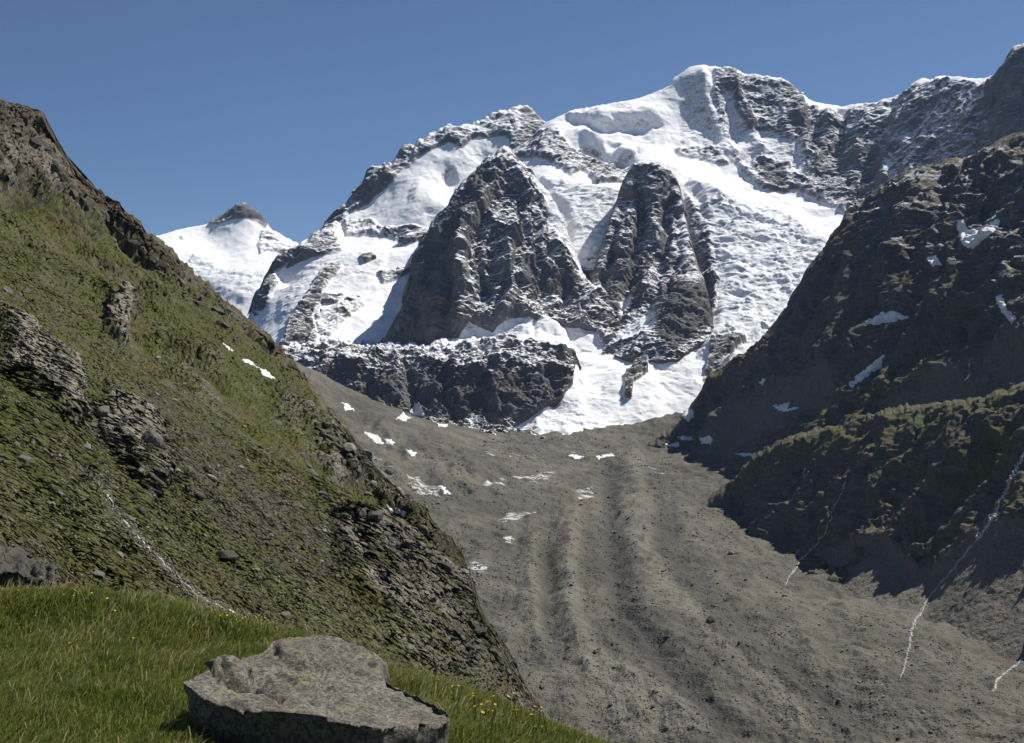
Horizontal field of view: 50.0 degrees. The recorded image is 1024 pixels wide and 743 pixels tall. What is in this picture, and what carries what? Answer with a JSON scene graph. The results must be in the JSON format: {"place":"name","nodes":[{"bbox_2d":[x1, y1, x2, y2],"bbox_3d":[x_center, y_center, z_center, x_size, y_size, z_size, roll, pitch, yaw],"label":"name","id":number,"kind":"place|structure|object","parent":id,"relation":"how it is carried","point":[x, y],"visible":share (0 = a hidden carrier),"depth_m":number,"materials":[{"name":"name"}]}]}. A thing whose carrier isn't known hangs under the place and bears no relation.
{"place":"outdoors","nodes":[
{"label":"outdoors","id":0,"kind":"place"},
{"bbox_2d":[156,202,298,317],"bbox_3d":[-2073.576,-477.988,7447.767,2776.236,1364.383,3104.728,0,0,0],"label":"mountain","id":1,"kind":"structure","parent":0,"point":[232,253],"depth_m":7141.25,"materials":[{"name":"white snow"}]},
{"bbox_2d":[0,600,546,742],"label":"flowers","id":2,"kind":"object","parent":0,"point":[17,617],"depth_m":13.87,"materials":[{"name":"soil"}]},
{"bbox_2d":[0,541,59,588],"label":"rock","id":3,"kind":"object","parent":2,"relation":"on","point":[17,563],"visible":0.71,"depth_m":24.68,"materials":[{"name":"grey stone"}]},
{"bbox_2d":[182,635,449,742],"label":"boulder","id":4,"kind":"object","parent":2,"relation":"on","point":[319,689],"visible":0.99,"depth_m":10.16,"materials":[{"name":"grey stone"}]},
{"bbox_2d":[0,576,634,742],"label":"grass","id":5,"kind":"structure","parent":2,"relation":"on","point":[53,670],"depth_m":13.34,"materials":[{"name":"green plant"}]},
{"bbox_2d":[0,98,550,721],"bbox_3d":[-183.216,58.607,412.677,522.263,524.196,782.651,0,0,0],"label":"hillside","id":6,"kind":"structure","parent":0,"point":[64,250],"depth_m":79.44,"materials":[{"name":"green plant"}]},
{"bbox_2d":[15,130,22,136],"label":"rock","id":7,"kind":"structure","parent":6,"relation":"on","point":[19,133],"depth_m":315.60,"materials":[{"name":"stone"}]},
{"bbox_2d":[18,455,33,462],"bbox_3d":[-17.572,3.177,39.633,0.450,0.233,0.636,33,4,19],"label":"boulder","id":8,"kind":"object","parent":6,"relation":"on","point":[25,458],"visible":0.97,"depth_m":39.54,"materials":[{"name":"grey stone"}]},
{"bbox_2d":[31,137,52,150],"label":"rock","id":9,"kind":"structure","parent":6,"relation":"on","point":[42,142],"depth_m":326.64,"materials":[{"name":"stone"}]},
{"bbox_2d":[51,164,67,175],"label":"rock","id":10,"kind":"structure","parent":6,"relation":"on","point":[56,168],"depth_m":325.32,"materials":[{"name":"stone"}]},
{"bbox_2d":[60,171,68,181],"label":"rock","id":11,"kind":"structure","parent":6,"relation":"on","point":[63,177],"depth_m":325.51,"materials":[{"name":"stone"}]},
{"bbox_2d":[70,189,78,199],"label":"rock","id":12,"kind":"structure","parent":6,"relation":"on","point":[74,193],"depth_m":323.75,"materials":[{"name":"stone"}]},
{"bbox_2d":[83,443,90,450],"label":"boulder","id":13,"kind":"object","parent":6,"relation":"on","point":[87,446],"visible":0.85,"depth_m":48.93,"materials":[{"name":"stone"}]},
{"bbox_2d":[84,208,92,217],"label":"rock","id":14,"kind":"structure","parent":6,"relation":"on","point":[88,213],"depth_m":326.19,"materials":[{"name":"stone"}]},
{"bbox_2d":[94,570,104,578],"bbox_3d":[-12.599,6.200,33.534,0.388,0.192,0.481,29,-3,-25],"label":"boulder","id":15,"kind":"object","parent":6,"relation":"on","point":[100,574],"visible":1,"depth_m":33.42,"materials":[{"name":"grey stone"}]},
{"bbox_2d":[95,406,109,416],"bbox_3d":[-22.887,2.322,61.451,0.791,0.680,1.119,22,13,-11],"label":"boulder","id":16,"kind":"object","parent":6,"relation":"on","point":[102,411],"visible":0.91,"depth_m":61.11,"materials":[{"name":"grey stone"}]},
{"bbox_2d":[105,210,109,222],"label":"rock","id":17,"kind":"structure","parent":6,"relation":"on","point":[107,219],"depth_m":348.86,"materials":[{"name":"stone"}]},
{"bbox_2d":[111,220,123,239],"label":"crag","id":18,"kind":"structure","parent":6,"relation":"on","point":[115,226],"depth_m":351.59,"materials":[{"name":"stone"}]},
{"bbox_2d":[116,552,123,559],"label":"boulder","id":19,"kind":"object","parent":6,"relation":"on","point":[120,555],"visible":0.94,"depth_m":36.34,"materials":[{"name":"stone"}]},
{"bbox_2d":[127,240,140,248],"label":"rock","id":20,"kind":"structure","parent":6,"relation":"on","point":[135,244],"depth_m":352.59,"materials":[{"name":"stone"}]},
{"bbox_2d":[136,507,145,515],"bbox_3d":[-15.166,5.717,44.867,0.578,0.358,0.442,32,3,44],"label":"boulder","id":21,"kind":"object","parent":6,"relation":"on","point":[141,511],"visible":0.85,"depth_m":44.69,"materials":[{"name":"stone"}]},
{"bbox_2d":[138,246,147,254],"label":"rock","id":22,"kind":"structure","parent":6,"relation":"on","point":[141,249],"depth_m":354.65,"materials":[{"name":"stone"}]},
{"bbox_2d":[141,430,162,448],"bbox_3d":[-19.452,3.710,59.388,1.466,0.956,1.121,26,-3,40],"label":"boulder","id":23,"kind":"object","parent":6,"relation":"on","point":[153,438],"visible":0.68,"depth_m":58.95,"materials":[{"name":"grey stone"}]},
{"bbox_2d":[149,255,158,263],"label":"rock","id":24,"kind":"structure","parent":6,"relation":"on","point":[153,259],"depth_m":353.27,"materials":[{"name":"stone"}]},
{"bbox_2d":[159,261,169,268],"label":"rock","id":25,"kind":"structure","parent":6,"relation":"on","point":[164,265],"depth_m":355.30,"materials":[{"name":"stone"}]},
{"bbox_2d":[0,283,349,634],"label":"rubble","id":26,"kind":"object","parent":6,"relation":"on","point":[95,403],"visible":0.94,"depth_m":52.81,"materials":[{"name":"stone"}]},
{"bbox_2d":[80,468,283,627],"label":"stream","id":27,"kind":"object","parent":6,"relation":"on","point":[142,542],"visible":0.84,"depth_m":40.45,"materials":[{"name":"white water"}]},
{"bbox_2d":[177,278,186,286],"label":"crag","id":28,"kind":"structure","parent":6,"relation":"on","point":[182,282],"depth_m":334.25,"materials":[{"name":"stone"}]},
{"bbox_2d":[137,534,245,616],"bbox_3d":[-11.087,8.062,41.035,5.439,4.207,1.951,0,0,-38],"label":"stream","id":29,"kind":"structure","parent":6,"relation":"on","point":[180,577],"depth_m":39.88,"materials":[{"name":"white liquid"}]},
{"bbox_2d":[194,490,204,499],"bbox_3d":[-16.444,6.516,57.558,0.925,0.438,0.654,22,1,30],"label":"boulder","id":30,"kind":"object","parent":6,"relation":"on","point":[199,495],"visible":1,"depth_m":57.28,"materials":[{"name":"stone"}]},
{"bbox_2d":[194,301,204,306],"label":"crag","id":31,"kind":"structure","parent":6,"relation":"on","point":[199,303],"depth_m":323.92,"materials":[{"name":"stone"}]},
{"bbox_2d":[207,474,217,481],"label":"boulder","id":32,"kind":"object","parent":6,"relation":"on","point":[213,478],"visible":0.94,"depth_m":65.87,"materials":[{"name":"stone"}]},
{"bbox_2d":[210,307,224,314],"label":"crag","id":33,"kind":"structure","parent":6,"relation":"on","point":[219,311],"depth_m":330.36,"materials":[{"name":"stone"}]},
{"bbox_2d":[215,320,231,328],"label":"crag","id":34,"kind":"structure","parent":6,"relation":"on","point":[217,322],"depth_m":311.92,"materials":[{"name":"stone"}]},
{"bbox_2d":[216,550,237,562],"bbox_3d":[-13.210,8.551,50.600,0.765,0.661,0.849,0,0,42],"label":"boulder","id":35,"kind":"object","parent":6,"relation":"on","point":[230,555],"visible":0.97,"depth_m":50.43,"materials":[{"name":"stone"}]},
{"bbox_2d":[243,359,254,365],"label":"snow patch","id":36,"kind":"object","parent":6,"relation":"on","point":[249,362],"visible":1,"depth_m":256.51,"materials":[{"name":"white snow"}]},
{"bbox_2d":[256,366,274,377],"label":"snow patch","id":37,"kind":"object","parent":6,"relation":"on","point":[265,373],"visible":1,"depth_m":258.04,"materials":[{"name":"white snow"}]},
{"bbox_2d":[280,611,290,618],"bbox_3d":[-9.831,10.622,47.665,0.462,0.368,0.550,14,0,6],"label":"boulder","id":38,"kind":"object","parent":6,"relation":"on","point":[283,614],"visible":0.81,"depth_m":47.53,"materials":[{"name":"grey stone"}]},
{"bbox_2d":[319,492,330,496],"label":"crag","id":39,"kind":"structure","parent":6,"relation":"on","point":[325,494],"depth_m":92.67,"materials":[{"name":"stone"}]},
{"bbox_2d":[319,429,331,433],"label":"crag","id":40,"kind":"structure","parent":6,"relation":"on","point":[326,431],"depth_m":183.56,"materials":[{"name":"stone"}]},
{"bbox_2d":[322,421,330,428],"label":"crag","id":41,"kind":"structure","parent":6,"relation":"on","point":[326,425],"depth_m":199.47,"materials":[{"name":"stone"}]},
{"bbox_2d":[319,433,337,441],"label":"crag","id":42,"kind":"structure","parent":6,"relation":"on","point":[329,437],"depth_m":162.14,"materials":[{"name":"stone"}]},
{"bbox_2d":[331,442,343,452],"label":"crag","id":43,"kind":"structure","parent":6,"relation":"on","point":[340,447],"depth_m":151.54,"materials":[{"name":"stone"}]},
{"bbox_2d":[333,505,341,512],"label":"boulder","id":44,"kind":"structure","parent":6,"relation":"on","point":[335,508],"depth_m":85.26,"materials":[{"name":"stone"}]},
{"bbox_2d":[340,512,350,518],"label":"rock","id":45,"kind":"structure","parent":6,"relation":"on","point":[343,515],"depth_m":83.18,"materials":[{"name":"stone"}]},
{"bbox_2d":[343,442,355,451],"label":"rock","id":46,"kind":"object","parent":6,"relation":"on","point":[349,447],"visible":1,"depth_m":151.84,"materials":[{"name":"stone"}]},
{"bbox_2d":[357,500,365,507],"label":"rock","id":47,"kind":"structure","parent":6,"relation":"on","point":[360,503],"depth_m":85.10,"materials":[{"name":"stone"}]},
{"bbox_2d":[359,508,368,516],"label":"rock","id":48,"kind":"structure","parent":6,"relation":"on","point":[362,512],"depth_m":83.31,"materials":[{"name":"stone"}]},
{"bbox_2d":[362,449,373,463],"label":"rock","id":49,"kind":"object","parent":6,"relation":"on","point":[369,455],"visible":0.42,"depth_m":347.70,"materials":[{"name":"stone"}]},
{"bbox_2d":[365,510,373,518],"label":"rock","id":50,"kind":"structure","parent":6,"relation":"on","point":[370,515],"depth_m":82.61,"materials":[{"name":"stone"}]},
{"bbox_2d":[367,480,377,486],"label":"rock","id":51,"kind":"object","parent":6,"relation":"on","point":[372,483],"visible":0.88,"depth_m":158.82,"materials":[{"name":"stone"}]},
{"bbox_2d":[367,510,383,520],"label":"rock","id":52,"kind":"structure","parent":6,"relation":"on","point":[378,515],"depth_m":82.80,"materials":[{"name":"stone"}]},
{"bbox_2d":[383,531,390,536],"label":"rock","id":53,"kind":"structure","parent":6,"relation":"on","point":[386,533],"depth_m":82.37,"materials":[{"name":"stone"}]},
{"bbox_2d":[388,497,394,510],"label":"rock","id":54,"kind":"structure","parent":6,"relation":"on","point":[392,504],"depth_m":150.16,"materials":[{"name":"stone"}]},
{"bbox_2d":[386,504,406,516],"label":"snow patch","id":55,"kind":"object","parent":6,"relation":"on","point":[402,512],"visible":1,"depth_m":147.40,"materials":[{"name":"white snow"}]},
{"bbox_2d":[395,487,404,495],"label":"rock","id":56,"kind":"object","parent":6,"relation":"on","point":[400,491],"visible":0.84,"depth_m":153.56,"materials":[{"name":"stone"}]},
{"bbox_2d":[349,452,450,510],"bbox_3d":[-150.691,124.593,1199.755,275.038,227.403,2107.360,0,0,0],"label":"rubble","id":57,"kind":"object","parent":6,"relation":"on","point":[394,477],"visible":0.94,"depth_m":241.07,"materials":[{"name":"stone"}]},
{"bbox_2d":[398,521,406,527],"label":"rock","id":58,"kind":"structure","parent":6,"relation":"on","point":[402,524],"depth_m":85.31,"materials":[{"name":"stone"}]},
{"bbox_2d":[419,525,428,536],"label":"rock","id":59,"kind":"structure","parent":6,"relation":"on","point":[424,529],"depth_m":134.61,"materials":[{"name":"stone"}]},
{"bbox_2d":[437,560,453,573],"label":"crag","id":60,"kind":"structure","parent":6,"relation":"on","point":[447,566],"depth_m":83.59,"materials":[{"name":"stone"}]},
{"bbox_2d":[460,568,468,573],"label":"rock","id":61,"kind":"object","parent":6,"relation":"on","point":[464,570],"visible":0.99,"depth_m":94.16,"materials":[{"name":"stone"}]},
{"bbox_2d":[463,585,472,592],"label":"rock","id":62,"kind":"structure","parent":6,"relation":"on","point":[466,587],"depth_m":82.71,"materials":[{"name":"stone"}]},
{"bbox_2d":[465,610,477,615],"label":"rock","id":63,"kind":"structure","parent":6,"relation":"on","point":[471,612],"depth_m":80.42,"materials":[{"name":"stone"}]},
{"bbox_2d":[469,619,480,628],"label":"rock","id":64,"kind":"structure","parent":6,"relation":"on","point":[474,624],"depth_m":79.64,"materials":[{"name":"stone"}]},
{"bbox_2d":[473,627,486,635],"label":"rock","id":65,"kind":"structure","parent":6,"relation":"on","point":[480,630],"depth_m":79.25,"materials":[{"name":"stone"}]},
{"bbox_2d":[478,643,486,651],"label":"rock","id":66,"kind":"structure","parent":6,"relation":"on","point":[483,647],"depth_m":78.18,"materials":[{"name":"stone"}]},
{"bbox_2d":[488,647,497,654],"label":"rock","id":67,"kind":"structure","parent":6,"relation":"on","point":[493,651],"depth_m":78.34,"materials":[{"name":"stone"}]},
{"bbox_2d":[494,652,506,663],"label":"crag","id":68,"kind":"structure","parent":6,"relation":"on","point":[500,658],"depth_m":76.04,"materials":[{"name":"stone"}]},
{"bbox_2d":[506,668,511,676],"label":"rock","id":69,"kind":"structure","parent":6,"relation":"on","point":[508,672],"depth_m":75.84,"materials":[{"name":"stone"}]},
{"bbox_2d":[247,105,545,345],"bbox_3d":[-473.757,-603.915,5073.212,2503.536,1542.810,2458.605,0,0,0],"label":"mountain","id":70,"kind":"structure","parent":0,"point":[343,272],"depth_m":4715.25,"materials":[{"name":"white snow"}]},
{"bbox_2d":[282,311,588,438],"bbox_3d":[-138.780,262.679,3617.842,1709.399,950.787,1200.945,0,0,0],"label":"mountain","id":71,"kind":"structure","parent":0,"point":[524,374],"depth_m":3369.12,"materials":[{"name":"grey stone"}]},
{"bbox_2d":[410,403,424,416],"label":"snow patch","id":72,"kind":"object","parent":71,"relation":"on","point":[416,409],"visible":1,"depth_m":3291.17,"materials":[{"name":"white snow"}]},
{"bbox_2d":[464,415,483,423],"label":"snow patch","id":73,"kind":"object","parent":71,"relation":"on","point":[473,419],"visible":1,"depth_m":3223.78,"materials":[{"name":"white snow"}]},
{"bbox_2d":[380,145,620,352],"bbox_3d":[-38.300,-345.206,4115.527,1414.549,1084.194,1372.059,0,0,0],"label":"mountain","id":74,"kind":"structure","parent":0,"point":[494,253],"depth_m":3847.20,"materials":[{"name":"grey stone"}]},
{"bbox_2d":[0,0,1023,243],"label":"sky","id":75,"kind":"structure","parent":0,"point":[182,113],"materials":[{"name":"blue"}]},
{"bbox_2d":[588,161,713,371],"bbox_3d":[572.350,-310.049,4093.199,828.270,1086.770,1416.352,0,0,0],"label":"mountain","id":76,"kind":"structure","parent":0,"point":[646,274],"depth_m":3974.94,"materials":[{"name":"grey stone"}]},
{"bbox_2d":[289,358,1023,742],"bbox_3d":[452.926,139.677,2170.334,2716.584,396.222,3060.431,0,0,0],"label":"glacier","id":77,"kind":"object","parent":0,"point":[703,480],"visible":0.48,"depth_m":1288.64,"materials":[{"name":"grey gravel"}]},
{"bbox_2d":[341,402,353,410],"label":"snow patch","id":78,"kind":"object","parent":77,"relation":"on","point":[347,407],"visible":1,"depth_m":2629.46,"materials":[{"name":"white snow"}]},
{"bbox_2d":[365,432,383,443],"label":"snow patch","id":79,"kind":"object","parent":77,"relation":"on","point":[376,438],"visible":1,"depth_m":2422.94,"materials":[{"name":"white snow"}]},
{"bbox_2d":[385,439,394,444],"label":"snow patch","id":80,"kind":"object","parent":77,"relation":"on","point":[389,441],"visible":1,"depth_m":2375.48,"materials":[{"name":"white snow"}]},
{"bbox_2d":[385,465,395,474],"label":"rock","id":81,"kind":"object","parent":77,"relation":"on","point":[390,469],"visible":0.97,"depth_m":2068.47,"materials":[{"name":"stone"}]},
{"bbox_2d":[396,412,410,420],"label":"snow patch","id":82,"kind":"object","parent":77,"relation":"on","point":[403,417],"visible":1,"depth_m":2743.16,"materials":[{"name":"white snow"}]},
{"bbox_2d":[438,485,450,494],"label":"snow patch","id":83,"kind":"object","parent":77,"relation":"on","point":[444,490],"visible":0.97,"depth_m":2042.75,"materials":[{"name":"white snow"}]},
{"bbox_2d":[453,563,494,584],"bbox_3d":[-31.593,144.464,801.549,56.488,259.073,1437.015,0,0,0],"label":"rubble","id":84,"kind":"object","parent":77,"relation":"on","point":[459,575],"visible":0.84,"depth_m":1398.30,"materials":[{"name":"stone"}]},
{"bbox_2d":[476,570,484,575],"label":"rock","id":85,"kind":"object","parent":77,"relation":"on","point":[481,572],"visible":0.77,"depth_m":1443.31,"materials":[{"name":"stone"}]},
{"bbox_2d":[569,454,583,458],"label":"snow patch","id":86,"kind":"object","parent":77,"relation":"on","point":[576,456],"visible":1,"depth_m":2678.81,"materials":[{"name":"white snow"}]},
{"bbox_2d":[596,454,613,458],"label":"snow patch","id":87,"kind":"object","parent":77,"relation":"on","point":[602,456],"visible":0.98,"depth_m":2675.43,"materials":[{"name":"white snow"}]},
{"bbox_2d":[706,616,715,623],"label":"rock","id":88,"kind":"object","parent":77,"relation":"on","point":[710,619],"visible":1,"depth_m":1182.24,"materials":[{"name":"stone"}]},
{"bbox_2d":[419,435,1023,742],"bbox_3d":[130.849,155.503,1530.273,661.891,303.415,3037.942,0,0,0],"label":"rubble","id":89,"kind":"object","parent":77,"relation":"on","point":[693,726],"visible":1,"depth_m":1167.92,"materials":[{"name":"stone"}]},
{"bbox_2d":[513,43,1023,428],"bbox_3d":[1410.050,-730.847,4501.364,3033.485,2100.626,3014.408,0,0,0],"label":"mountain","id":90,"kind":"structure","parent":0,"point":[777,177],"depth_m":4611.18,"materials":[{"name":"white snow"}]},
{"bbox_2d":[786,481,845,583],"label":"stream","id":91,"kind":"structure","parent":0,"point":[825,530],"depth_m":1642.42,"materials":[{"name":"white liquid"}]},
{"bbox_2d":[647,132,1023,582],"bbox_3d":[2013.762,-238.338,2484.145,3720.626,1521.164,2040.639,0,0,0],"label":"mountain","id":92,"kind":"structure","parent":0,"point":[816,349],"depth_m":2222.19,"materials":[{"name":"grey stone"}]},
{"bbox_2d":[665,442,678,446],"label":"snow patch","id":93,"kind":"object","parent":92,"relation":"on","point":[676,444],"visible":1,"depth_m":2881.09,"materials":[{"name":"white snow"}]},
{"bbox_2d":[678,435,691,440],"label":"snow patch","id":94,"kind":"object","parent":92,"relation":"on","point":[683,437],"visible":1,"depth_m":2876.46,"materials":[{"name":"white snow"}]},
{"bbox_2d":[682,409,693,421],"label":"snow patch","id":95,"kind":"object","parent":92,"relation":"on","point":[688,413],"visible":1,"depth_m":2890.72,"materials":[{"name":"white snow"}]},
{"bbox_2d":[700,435,711,444],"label":"snow patch","id":96,"kind":"object","parent":92,"relation":"on","point":[706,439],"visible":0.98,"depth_m":2697.13,"materials":[{"name":"white snow"}]},
{"bbox_2d":[736,453,755,456],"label":"snow patch","id":97,"kind":"object","parent":92,"relation":"on","point":[745,454],"visible":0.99,"depth_m":2361.68,"materials":[{"name":"white snow"}]},
{"bbox_2d":[772,402,798,411],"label":"snow patch","id":98,"kind":"object","parent":92,"relation":"on","point":[783,407],"visible":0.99,"depth_m":2359.07,"materials":[{"name":"white snow"}]},
{"bbox_2d":[849,355,884,387],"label":"snow patch","id":99,"kind":"object","parent":92,"relation":"on","point":[874,367],"visible":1,"depth_m":2069.10,"materials":[{"name":"white snow"}]},
{"bbox_2d":[862,311,908,324],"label":"snow patch","id":100,"kind":"object","parent":92,"relation":"on","point":[888,317],"visible":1,"depth_m":2143.06,"materials":[{"name":"white snow"}]},
{"bbox_2d":[926,255,941,266],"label":"snow patch","id":101,"kind":"object","parent":92,"relation":"on","point":[934,260],"visible":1,"depth_m":2106.27,"materials":[{"name":"white snow"}]},
{"bbox_2d":[956,218,999,248],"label":"snow patch","id":102,"kind":"object","parent":92,"relation":"on","point":[972,238],"visible":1,"depth_m":2044.94,"materials":[{"name":"white snow"}]},
{"bbox_2d":[995,294,1015,323],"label":"snow patch","id":103,"kind":"object","parent":92,"relation":"on","point":[1002,306],"visible":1,"depth_m":1802.30,"materials":[{"name":"white snow"}]},
{"bbox_2d":[705,382,1023,659],"bbox_3d":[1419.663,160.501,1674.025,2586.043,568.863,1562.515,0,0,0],"label":"mountain","id":104,"kind":"structure","parent":0,"point":[921,476],"depth_m":1472.97,"materials":[{"name":"grey stone"}]},
{"bbox_2d":[788,531,1023,698],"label":"rubble","id":105,"kind":"object","parent":104,"relation":"on","point":[943,594],"visible":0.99,"depth_m":1238.73,"materials":[{"name":"grey stone"}]},
{"bbox_2d":[900,452,1023,676],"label":"stream","id":106,"kind":"structure","parent":0,"point":[955,566],"depth_m":1286.60,"materials":[{"name":"white liquid"}]},
{"bbox_2d":[903,599,926,663],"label":"foam","id":107,"kind":"object","parent":106,"relation":"on","point":[910,631],"visible":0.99,"depth_m":1162.07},
{"bbox_2d":[975,454,1023,540],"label":"foam","id":108,"kind":"object","parent":106,"relation":"on","point":[977,537],"visible":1,"depth_m":1283.19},
{"bbox_2d":[992,658,1023,691],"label":"stream","id":109,"kind":"structure","parent":0,"point":[1010,668],"depth_m":982.74,"materials":[{"name":"white liquid"}]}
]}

